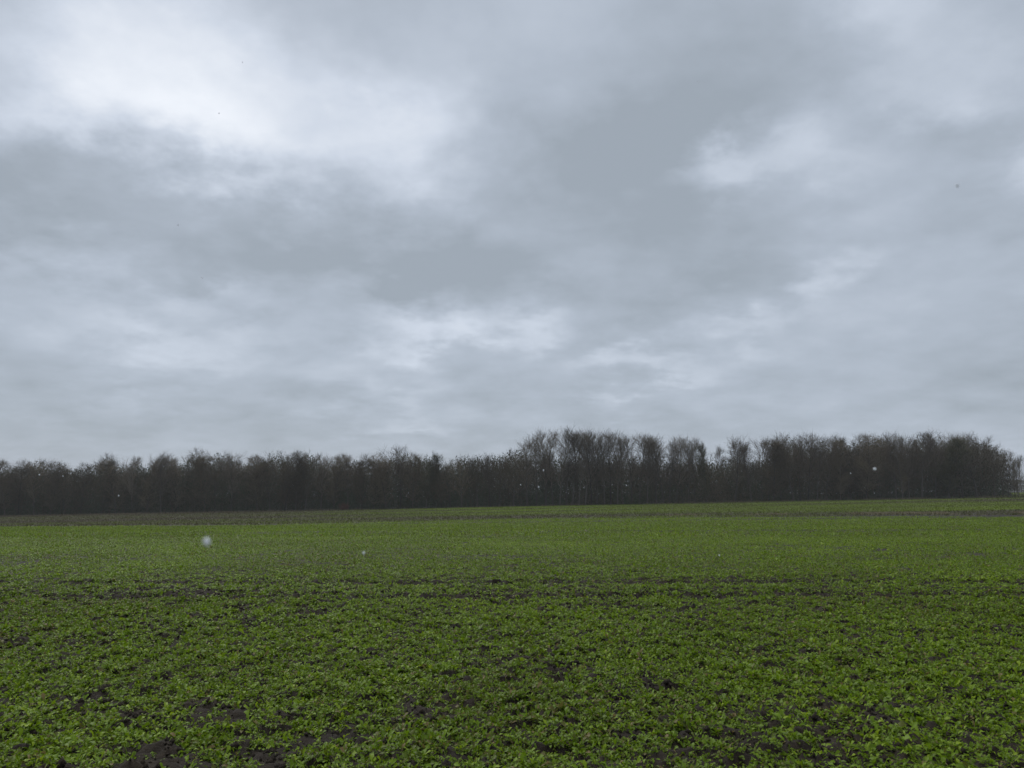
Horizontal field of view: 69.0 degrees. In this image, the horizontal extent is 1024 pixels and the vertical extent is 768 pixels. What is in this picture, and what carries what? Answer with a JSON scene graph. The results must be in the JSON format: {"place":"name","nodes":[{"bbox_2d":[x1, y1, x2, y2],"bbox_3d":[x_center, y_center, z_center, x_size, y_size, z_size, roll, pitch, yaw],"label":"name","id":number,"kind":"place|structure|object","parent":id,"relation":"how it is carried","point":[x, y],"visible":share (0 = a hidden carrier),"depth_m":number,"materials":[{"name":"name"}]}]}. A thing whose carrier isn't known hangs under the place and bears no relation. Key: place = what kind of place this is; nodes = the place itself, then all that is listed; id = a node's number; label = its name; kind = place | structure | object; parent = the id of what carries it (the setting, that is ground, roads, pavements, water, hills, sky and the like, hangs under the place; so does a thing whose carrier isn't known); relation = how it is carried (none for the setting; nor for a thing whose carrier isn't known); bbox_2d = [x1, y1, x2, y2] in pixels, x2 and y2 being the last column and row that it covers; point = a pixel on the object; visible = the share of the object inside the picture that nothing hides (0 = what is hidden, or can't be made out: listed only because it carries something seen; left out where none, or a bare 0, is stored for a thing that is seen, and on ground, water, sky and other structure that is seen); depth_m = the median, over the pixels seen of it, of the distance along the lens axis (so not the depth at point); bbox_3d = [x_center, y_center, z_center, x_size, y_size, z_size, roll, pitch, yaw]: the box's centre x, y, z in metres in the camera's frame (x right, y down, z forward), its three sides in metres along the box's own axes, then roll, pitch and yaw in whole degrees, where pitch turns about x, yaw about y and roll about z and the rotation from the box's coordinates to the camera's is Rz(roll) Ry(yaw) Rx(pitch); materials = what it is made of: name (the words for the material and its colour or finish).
{"place":"outdoors","nodes":[
{"label":"outdoors","id":0,"kind":"place"},
{"bbox_2d":[0,493,1023,767],"bbox_3d":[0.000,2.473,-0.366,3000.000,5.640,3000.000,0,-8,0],"label":"ground","id":1,"kind":"structure","parent":0,"point":[144,749],"depth_m":7.14,"materials":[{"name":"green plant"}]},
{"bbox_2d":[0,458,17,514],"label":"bare tree","id":2,"kind":"object","parent":1,"relation":"on","point":[2,463],"visible":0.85,"depth_m":149.12,"materials":[{"name":"brown plant"}]},
{"bbox_2d":[1,457,36,514],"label":"bare tree","id":3,"kind":"object","parent":1,"relation":"on","point":[23,470],"visible":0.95,"depth_m":149.29,"materials":[{"name":"brown plant"}]},
{"bbox_2d":[17,458,57,515],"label":"bare tree","id":4,"kind":"object","parent":1,"relation":"on","point":[33,488],"visible":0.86,"depth_m":150.91,"materials":[{"name":"brown plant"}]},
{"bbox_2d":[38,461,74,514],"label":"bare tree","id":5,"kind":"object","parent":1,"relation":"on","point":[52,504],"visible":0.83,"depth_m":150.35,"materials":[{"name":"brown plant"}]},
{"bbox_2d":[40,458,75,513],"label":"bare tree","id":6,"kind":"object","parent":1,"relation":"on","point":[50,465],"visible":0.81,"depth_m":151.04,"materials":[{"name":"brown plant"}]},
{"bbox_2d":[64,461,97,513],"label":"bare tree","id":7,"kind":"object","parent":1,"relation":"on","point":[82,484],"visible":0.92,"depth_m":150.60,"materials":[{"name":"brown plant"}]},
{"bbox_2d":[88,452,124,512],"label":"bare tree","id":8,"kind":"object","parent":1,"relation":"on","point":[104,500],"visible":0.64,"depth_m":152.75,"materials":[{"name":"brown plant"}]},
{"bbox_2d":[92,456,127,512],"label":"bare tree","id":9,"kind":"object","parent":1,"relation":"on","point":[98,468],"visible":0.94,"depth_m":150.28,"materials":[{"name":"brown plant"}]},
{"bbox_2d":[115,456,142,512],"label":"bare tree","id":10,"kind":"object","parent":1,"relation":"on","point":[137,462],"visible":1,"depth_m":149.91,"materials":[{"name":"brown plant"}]},
{"bbox_2d":[136,458,168,512],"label":"bare tree","id":11,"kind":"object","parent":1,"relation":"on","point":[152,487],"visible":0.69,"depth_m":150.95,"materials":[{"name":"brown plant"}]},
{"bbox_2d":[148,450,176,512],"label":"bare tree","id":12,"kind":"object","parent":1,"relation":"on","point":[160,467],"visible":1,"depth_m":149.38,"materials":[{"name":"brown plant"}]},
{"bbox_2d":[158,455,186,512],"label":"bare tree","id":13,"kind":"object","parent":1,"relation":"on","point":[174,474],"visible":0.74,"depth_m":152.39,"materials":[{"name":"brown plant"}]},
{"bbox_2d":[175,446,210,512],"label":"bare tree","id":14,"kind":"object","parent":1,"relation":"on","point":[195,473],"visible":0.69,"depth_m":152.59,"materials":[{"name":"brown plant"}]},
{"bbox_2d":[192,454,218,510],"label":"bare tree","id":15,"kind":"object","parent":1,"relation":"on","point":[206,474],"visible":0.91,"depth_m":150.67,"materials":[{"name":"brown plant"}]},
{"bbox_2d":[198,450,235,511],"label":"bare tree","id":16,"kind":"object","parent":1,"relation":"on","point":[215,477],"visible":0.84,"depth_m":150.64,"materials":[{"name":"brown plant"}]},
{"bbox_2d":[216,451,249,511],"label":"bare tree","id":17,"kind":"object","parent":1,"relation":"on","point":[229,463],"visible":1,"depth_m":149.29,"materials":[{"name":"brown plant"}]},
{"bbox_2d":[237,456,268,510],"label":"bare tree","id":18,"kind":"object","parent":1,"relation":"on","point":[248,494],"visible":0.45,"depth_m":151.06,"materials":[{"name":"brown plant"}]},
{"bbox_2d":[241,453,271,510],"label":"bare tree","id":19,"kind":"object","parent":1,"relation":"on","point":[251,460],"visible":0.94,"depth_m":149.54,"materials":[{"name":"brown plant"}]},
{"bbox_2d":[245,452,286,510],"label":"bare tree","id":20,"kind":"object","parent":1,"relation":"on","point":[272,464],"visible":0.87,"depth_m":150.80,"materials":[{"name":"brown plant"}]},
{"bbox_2d":[275,448,310,510],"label":"bare tree","id":21,"kind":"object","parent":1,"relation":"on","point":[283,480],"visible":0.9,"depth_m":149.74,"materials":[{"name":"brown plant"}]},
{"bbox_2d":[283,452,311,510],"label":"bare tree","id":22,"kind":"object","parent":1,"relation":"on","point":[299,460],"visible":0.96,"depth_m":149.77,"materials":[{"name":"brown plant"}]},
{"bbox_2d":[289,451,328,510],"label":"bare tree","id":23,"kind":"object","parent":1,"relation":"on","point":[310,476],"visible":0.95,"depth_m":150.01,"materials":[{"name":"brown plant"}]},
{"bbox_2d":[311,452,335,508],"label":"bare tree","id":24,"kind":"object","parent":1,"relation":"on","point":[321,486],"visible":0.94,"depth_m":151.28,"materials":[{"name":"brown plant"}]},
{"bbox_2d":[322,453,352,508],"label":"bare tree","id":25,"kind":"object","parent":1,"relation":"on","point":[335,473],"visible":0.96,"depth_m":150.26,"materials":[{"name":"brown plant"}]},
{"bbox_2d":[333,452,359,507],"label":"bare tree","id":26,"kind":"object","parent":1,"relation":"on","point":[348,465],"visible":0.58,"depth_m":152.91,"materials":[{"name":"brown plant"}]},
{"bbox_2d":[346,452,375,508],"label":"bare tree","id":27,"kind":"object","parent":1,"relation":"on","point":[360,471],"visible":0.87,"depth_m":149.16,"materials":[{"name":"brown plant"}]},
{"bbox_2d":[364,451,395,506],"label":"bare tree","id":28,"kind":"object","parent":1,"relation":"on","point":[379,475],"visible":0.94,"depth_m":148.85,"materials":[{"name":"brown plant"}]},
{"bbox_2d":[366,455,394,508],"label":"bare tree","id":29,"kind":"object","parent":1,"relation":"on","point":[374,481],"visible":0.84,"depth_m":149.90,"materials":[{"name":"brown plant"}]},
{"bbox_2d":[377,443,408,506],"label":"bare tree","id":30,"kind":"object","parent":1,"relation":"on","point":[398,452],"visible":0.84,"depth_m":152.26,"materials":[{"name":"brown plant"}]},
{"bbox_2d":[397,449,424,506],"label":"bare tree","id":31,"kind":"object","parent":1,"relation":"on","point":[407,479],"visible":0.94,"depth_m":150.49,"materials":[{"name":"brown plant"}]},
{"bbox_2d":[418,452,445,507],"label":"bare tree","id":32,"kind":"object","parent":1,"relation":"on","point":[433,464],"visible":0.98,"depth_m":149.32,"materials":[{"name":"brown plant"}]},
{"bbox_2d":[430,463,447,507],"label":"bare tree","id":33,"kind":"object","parent":1,"relation":"on","point":[439,496],"visible":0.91,"depth_m":149.85,"materials":[{"name":"brown plant"}]},
{"bbox_2d":[436,459,457,507],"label":"bare tree","id":34,"kind":"object","parent":1,"relation":"on","point":[447,480],"visible":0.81,"depth_m":151.44,"materials":[{"name":"brown plant"}]},
{"bbox_2d":[445,455,474,506],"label":"bare tree","id":35,"kind":"object","parent":1,"relation":"on","point":[459,474],"visible":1,"depth_m":150.10,"materials":[{"name":"brown plant"}]},
{"bbox_2d":[459,453,494,506],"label":"bare tree","id":36,"kind":"object","parent":1,"relation":"on","point":[475,486],"visible":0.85,"depth_m":151.40,"materials":[{"name":"brown plant"}]},
{"bbox_2d":[471,453,496,506],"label":"bare tree","id":37,"kind":"object","parent":1,"relation":"on","point":[486,468],"visible":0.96,"depth_m":150.58,"materials":[{"name":"brown plant"}]},
{"bbox_2d":[482,449,511,506],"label":"bare tree","id":38,"kind":"object","parent":1,"relation":"on","point":[502,470],"visible":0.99,"depth_m":149.24,"materials":[{"name":"brown plant"}]},
{"bbox_2d":[0,436,1016,515],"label":"undergrowth","id":39,"kind":"object","parent":1,"relation":"on","point":[969,491],"visible":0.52,"depth_m":153.54,"materials":[{"name":"brown plant"}]},
{"bbox_2d":[0,433,1022,515],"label":"wood interior","id":40,"kind":"object","parent":1,"relation":"on","point":[746,486],"visible":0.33,"depth_m":154.97,"materials":[{"name":"brown plant"}]},
{"bbox_2d":[0,515,1023,767],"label":"crop","id":41,"kind":"object","parent":1,"relation":"on","point":[164,541],"visible":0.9,"depth_m":8.32,"materials":[{"name":"green plant"}]},
{"bbox_2d":[0,492,1023,526],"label":"crop","id":42,"kind":"object","parent":1,"relation":"on","point":[657,509],"visible":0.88,"depth_m":96.83,"materials":[{"name":"green plant"}]},
{"bbox_2d":[0,495,1023,516],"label":"dry grass","id":43,"kind":"structure","parent":1,"relation":"on","point":[937,512],"depth_m":144.71,"materials":[{"name":"plant"}]},
{"bbox_2d":[497,449,534,505],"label":"bare tree","id":44,"kind":"object","parent":1,"relation":"on","point":[519,459],"visible":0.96,"depth_m":149.41,"materials":[{"name":"brown plant"}]},
{"bbox_2d":[514,439,537,505],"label":"bare tree","id":45,"kind":"object","parent":1,"relation":"on","point":[529,456],"visible":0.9,"depth_m":150.62,"materials":[{"name":"brown plant"}]},
{"bbox_2d":[524,430,546,505],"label":"bare tree","id":46,"kind":"object","parent":1,"relation":"on","point":[535,478],"visible":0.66,"depth_m":151.90,"materials":[{"name":"brown plant"}]},
{"bbox_2d":[518,427,562,505],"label":"bare tree","id":47,"kind":"object","parent":1,"relation":"on","point":[540,432],"visible":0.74,"depth_m":151.85,"materials":[{"name":"brown plant"}]},
{"bbox_2d":[531,430,561,504],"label":"bare tree","id":48,"kind":"object","parent":1,"relation":"on","point":[550,444],"visible":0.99,"depth_m":149.98,"materials":[{"name":"brown plant"}]},
{"bbox_2d":[554,432,581,504],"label":"bare tree","id":49,"kind":"object","parent":1,"relation":"on","point":[564,456],"visible":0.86,"depth_m":151.23,"materials":[{"name":"brown plant"}]},
{"bbox_2d":[557,431,587,504],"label":"bare tree","id":50,"kind":"object","parent":1,"relation":"on","point":[571,461],"visible":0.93,"depth_m":150.91,"materials":[{"name":"brown plant"}]},
{"bbox_2d":[560,424,594,504],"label":"bare tree","id":51,"kind":"object","parent":1,"relation":"on","point":[577,467],"visible":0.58,"depth_m":151.87,"materials":[{"name":"brown plant"}]},
{"bbox_2d":[573,431,595,504],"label":"bare tree","id":52,"kind":"object","parent":1,"relation":"on","point":[580,466],"visible":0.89,"depth_m":150.23,"materials":[{"name":"brown plant"}]},
{"bbox_2d":[571,428,605,502],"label":"bare tree","id":53,"kind":"object","parent":1,"relation":"on","point":[588,467],"visible":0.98,"depth_m":150.31,"materials":[{"name":"brown plant"}]},
{"bbox_2d":[575,429,608,503],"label":"bare tree","id":54,"kind":"object","parent":1,"relation":"on","point":[585,477],"visible":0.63,"depth_m":151.02,"materials":[{"name":"brown plant"}]},
{"bbox_2d":[583,427,608,503],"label":"bare tree","id":55,"kind":"object","parent":1,"relation":"on","point":[596,461],"visible":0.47,"depth_m":152.32,"materials":[{"name":"brown plant"}]},
{"bbox_2d":[586,432,611,503],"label":"bare tree","id":56,"kind":"object","parent":1,"relation":"on","point":[603,459],"visible":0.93,"depth_m":150.13,"materials":[{"name":"brown plant"}]},
{"bbox_2d":[596,430,623,504],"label":"bare tree","id":57,"kind":"object","parent":1,"relation":"on","point":[609,451],"visible":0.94,"depth_m":150.37,"materials":[{"name":"brown plant"}]},
{"bbox_2d":[594,431,627,503],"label":"bare tree","id":58,"kind":"object","parent":1,"relation":"on","point":[617,454],"visible":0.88,"depth_m":150.26,"materials":[{"name":"brown plant"}]},
{"bbox_2d":[607,435,633,504],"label":"bare tree","id":59,"kind":"object","parent":1,"relation":"on","point":[623,459],"visible":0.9,"depth_m":150.10,"materials":[{"name":"brown plant"}]},
{"bbox_2d":[615,432,643,503],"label":"bare tree","id":60,"kind":"object","parent":1,"relation":"on","point":[632,461],"visible":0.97,"depth_m":150.09,"materials":[{"name":"brown plant"}]},
{"bbox_2d":[626,431,662,503],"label":"bare tree","id":61,"kind":"object","parent":1,"relation":"on","point":[641,443],"visible":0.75,"depth_m":150.72,"materials":[{"name":"brown plant"}]},
{"bbox_2d":[634,431,662,503],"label":"bare tree","id":62,"kind":"object","parent":1,"relation":"on","point":[650,453],"visible":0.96,"depth_m":149.45,"materials":[{"name":"brown plant"}]},
{"bbox_2d":[634,436,671,502],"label":"bare tree","id":63,"kind":"object","parent":1,"relation":"on","point":[660,458],"visible":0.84,"depth_m":149.62,"materials":[{"name":"brown plant"}]},
{"bbox_2d":[640,434,666,503],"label":"bare tree","id":64,"kind":"object","parent":1,"relation":"on","point":[655,468],"visible":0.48,"depth_m":150.64,"materials":[{"name":"brown plant"}]},
{"bbox_2d":[662,441,685,502],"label":"bare tree","id":65,"kind":"object","parent":1,"relation":"on","point":[671,464],"visible":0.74,"depth_m":151.60,"materials":[{"name":"brown plant"}]},
{"bbox_2d":[662,445,691,501],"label":"bare tree","id":66,"kind":"object","parent":1,"relation":"on","point":[676,468],"visible":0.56,"depth_m":152.22,"materials":[{"name":"brown plant"}]},
{"bbox_2d":[666,434,695,500],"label":"bare tree","id":67,"kind":"object","parent":1,"relation":"on","point":[680,452],"visible":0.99,"depth_m":150.07,"materials":[{"name":"brown plant"}]},
{"bbox_2d":[681,436,699,501],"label":"bare tree","id":68,"kind":"object","parent":1,"relation":"on","point":[689,468],"visible":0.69,"depth_m":151.36,"materials":[{"name":"brown plant"}]},
{"bbox_2d":[682,438,704,502],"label":"bare tree","id":69,"kind":"object","parent":1,"relation":"on","point":[691,446],"visible":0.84,"depth_m":151.52,"materials":[{"name":"brown plant"}]},
{"bbox_2d":[693,438,713,501],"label":"bare tree","id":70,"kind":"object","parent":1,"relation":"on","point":[702,450],"visible":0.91,"depth_m":150.80,"materials":[{"name":"brown plant"}]},
{"bbox_2d":[712,446,726,496],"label":"bare tree","id":71,"kind":"object","parent":1,"relation":"on","point":[718,462],"visible":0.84,"depth_m":152.58,"materials":[{"name":"brown plant"}]},
{"bbox_2d":[722,435,759,500],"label":"bare tree","id":72,"kind":"object","parent":1,"relation":"on","point":[734,445],"visible":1,"depth_m":149.31,"materials":[{"name":"brown plant"}]},
{"bbox_2d":[727,442,758,499],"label":"bare tree","id":73,"kind":"object","parent":1,"relation":"on","point":[747,466],"visible":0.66,"depth_m":150.43,"materials":[{"name":"brown plant"}]},
{"bbox_2d":[748,439,772,500],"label":"bare tree","id":74,"kind":"object","parent":1,"relation":"on","point":[761,453],"visible":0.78,"depth_m":151.54,"materials":[{"name":"brown plant"}]},
{"bbox_2d":[759,437,782,500],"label":"bare tree","id":75,"kind":"object","parent":1,"relation":"on","point":[770,460],"visible":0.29,"depth_m":151.72,"materials":[{"name":"brown plant"}]},
{"bbox_2d":[758,441,787,500],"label":"bare tree","id":76,"kind":"object","parent":1,"relation":"on","point":[772,479],"visible":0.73,"depth_m":150.00,"materials":[{"name":"brown plant"}]},
{"bbox_2d":[753,439,794,499],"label":"bare tree","id":77,"kind":"object","parent":1,"relation":"on","point":[769,468],"visible":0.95,"depth_m":148.69,"materials":[{"name":"brown plant"}]},
{"bbox_2d":[764,433,801,500],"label":"bare tree","id":78,"kind":"object","parent":1,"relation":"on","point":[785,445],"visible":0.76,"depth_m":149.84,"materials":[{"name":"brown plant"}]},
{"bbox_2d":[790,432,815,499],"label":"bare tree","id":79,"kind":"object","parent":1,"relation":"on","point":[799,452],"visible":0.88,"depth_m":151.64,"materials":[{"name":"brown plant"}]},
{"bbox_2d":[791,429,829,499],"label":"bare tree","id":80,"kind":"object","parent":1,"relation":"on","point":[813,450],"visible":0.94,"depth_m":150.97,"materials":[{"name":"brown plant"}]},
{"bbox_2d":[807,433,836,499],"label":"bare tree","id":81,"kind":"object","parent":1,"relation":"on","point":[827,449],"visible":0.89,"depth_m":150.31,"materials":[{"name":"brown plant"}]},
{"bbox_2d":[817,436,846,499],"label":"bare tree","id":82,"kind":"object","parent":1,"relation":"on","point":[832,448],"visible":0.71,"depth_m":151.09,"materials":[{"name":"brown plant"}]},
{"bbox_2d":[822,438,854,499],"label":"bare tree","id":83,"kind":"object","parent":1,"relation":"on","point":[842,448],"visible":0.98,"depth_m":149.54,"materials":[{"name":"brown plant"}]},
{"bbox_2d":[826,433,861,499],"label":"bare tree","id":84,"kind":"object","parent":1,"relation":"on","point":[850,488],"visible":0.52,"depth_m":152.07,"materials":[{"name":"brown plant"}]},
{"bbox_2d":[846,432,888,497],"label":"bare tree","id":85,"kind":"object","parent":1,"relation":"on","point":[863,436],"visible":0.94,"depth_m":150.62,"materials":[{"name":"brown plant"}]},
{"bbox_2d":[847,437,890,499],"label":"bare tree","id":86,"kind":"object","parent":1,"relation":"on","point":[876,461],"visible":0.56,"depth_m":152.67,"materials":[{"name":"brown plant"}]},
{"bbox_2d":[870,432,899,498],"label":"bare tree","id":87,"kind":"object","parent":1,"relation":"on","point":[892,437],"visible":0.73,"depth_m":152.81,"materials":[{"name":"brown plant"}]},
{"bbox_2d":[885,433,912,498],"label":"bare tree","id":88,"kind":"object","parent":1,"relation":"on","point":[903,480],"visible":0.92,"depth_m":150.42,"materials":[{"name":"brown plant"}]},
{"bbox_2d":[889,434,920,496],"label":"bare tree","id":89,"kind":"object","parent":1,"relation":"on","point":[903,444],"visible":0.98,"depth_m":150.32,"materials":[{"name":"brown plant"}]},
{"bbox_2d":[908,429,946,497],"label":"bare tree","id":90,"kind":"object","parent":1,"relation":"on","point":[928,439],"visible":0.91,"depth_m":150.55,"materials":[{"name":"brown plant"}]},
{"bbox_2d":[922,431,948,497],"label":"bare tree","id":91,"kind":"object","parent":1,"relation":"on","point":[939,451],"visible":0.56,"depth_m":152.41,"materials":[{"name":"brown plant"}]},
{"bbox_2d":[928,432,976,497],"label":"bare tree","id":92,"kind":"object","parent":1,"relation":"on","point":[949,460],"visible":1,"depth_m":149.28,"materials":[{"name":"brown plant"}]},
{"bbox_2d":[941,433,968,497],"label":"bare tree","id":93,"kind":"object","parent":1,"relation":"on","point":[962,458],"visible":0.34,"depth_m":151.96,"materials":[{"name":"brown plant"}]},
{"bbox_2d":[938,430,991,497],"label":"bare tree","id":94,"kind":"object","parent":1,"relation":"on","point":[970,468],"visible":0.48,"depth_m":150.60,"materials":[{"name":"brown plant"}]},
{"bbox_2d":[971,443,1011,495],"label":"bare tree","id":95,"kind":"object","parent":1,"relation":"on","point":[992,460],"visible":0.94,"depth_m":149.14,"materials":[{"name":"brown plant"}]},
{"bbox_2d":[994,445,1014,496],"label":"bare tree","id":96,"kind":"object","parent":1,"relation":"on","point":[1005,468],"visible":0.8,"depth_m":151.29,"materials":[{"name":"brown plant"}]},
{"bbox_2d":[1004,479,1023,491],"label":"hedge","id":97,"kind":"object","parent":1,"relation":"on","point":[1022,485],"visible":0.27,"depth_m":402.51,"materials":[{"name":"plant"}]},
{"bbox_2d":[1008,458,1022,496],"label":"bare tree","id":98,"kind":"object","parent":1,"relation":"on","point":[1015,474],"visible":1,"depth_m":148.79,"materials":[{"name":"grey plant"}]},
{"bbox_2d":[1015,455,1023,491],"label":"bare tree","id":99,"kind":"object","parent":1,"relation":"on","point":[1021,458],"visible":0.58,"depth_m":259.76,"materials":[{"name":"grey plant"}]},
{"bbox_2d":[0,0,1023,495],"label":"sky","id":100,"kind":"structure","parent":0,"point":[447,228],"materials":[{"name":"grey"}]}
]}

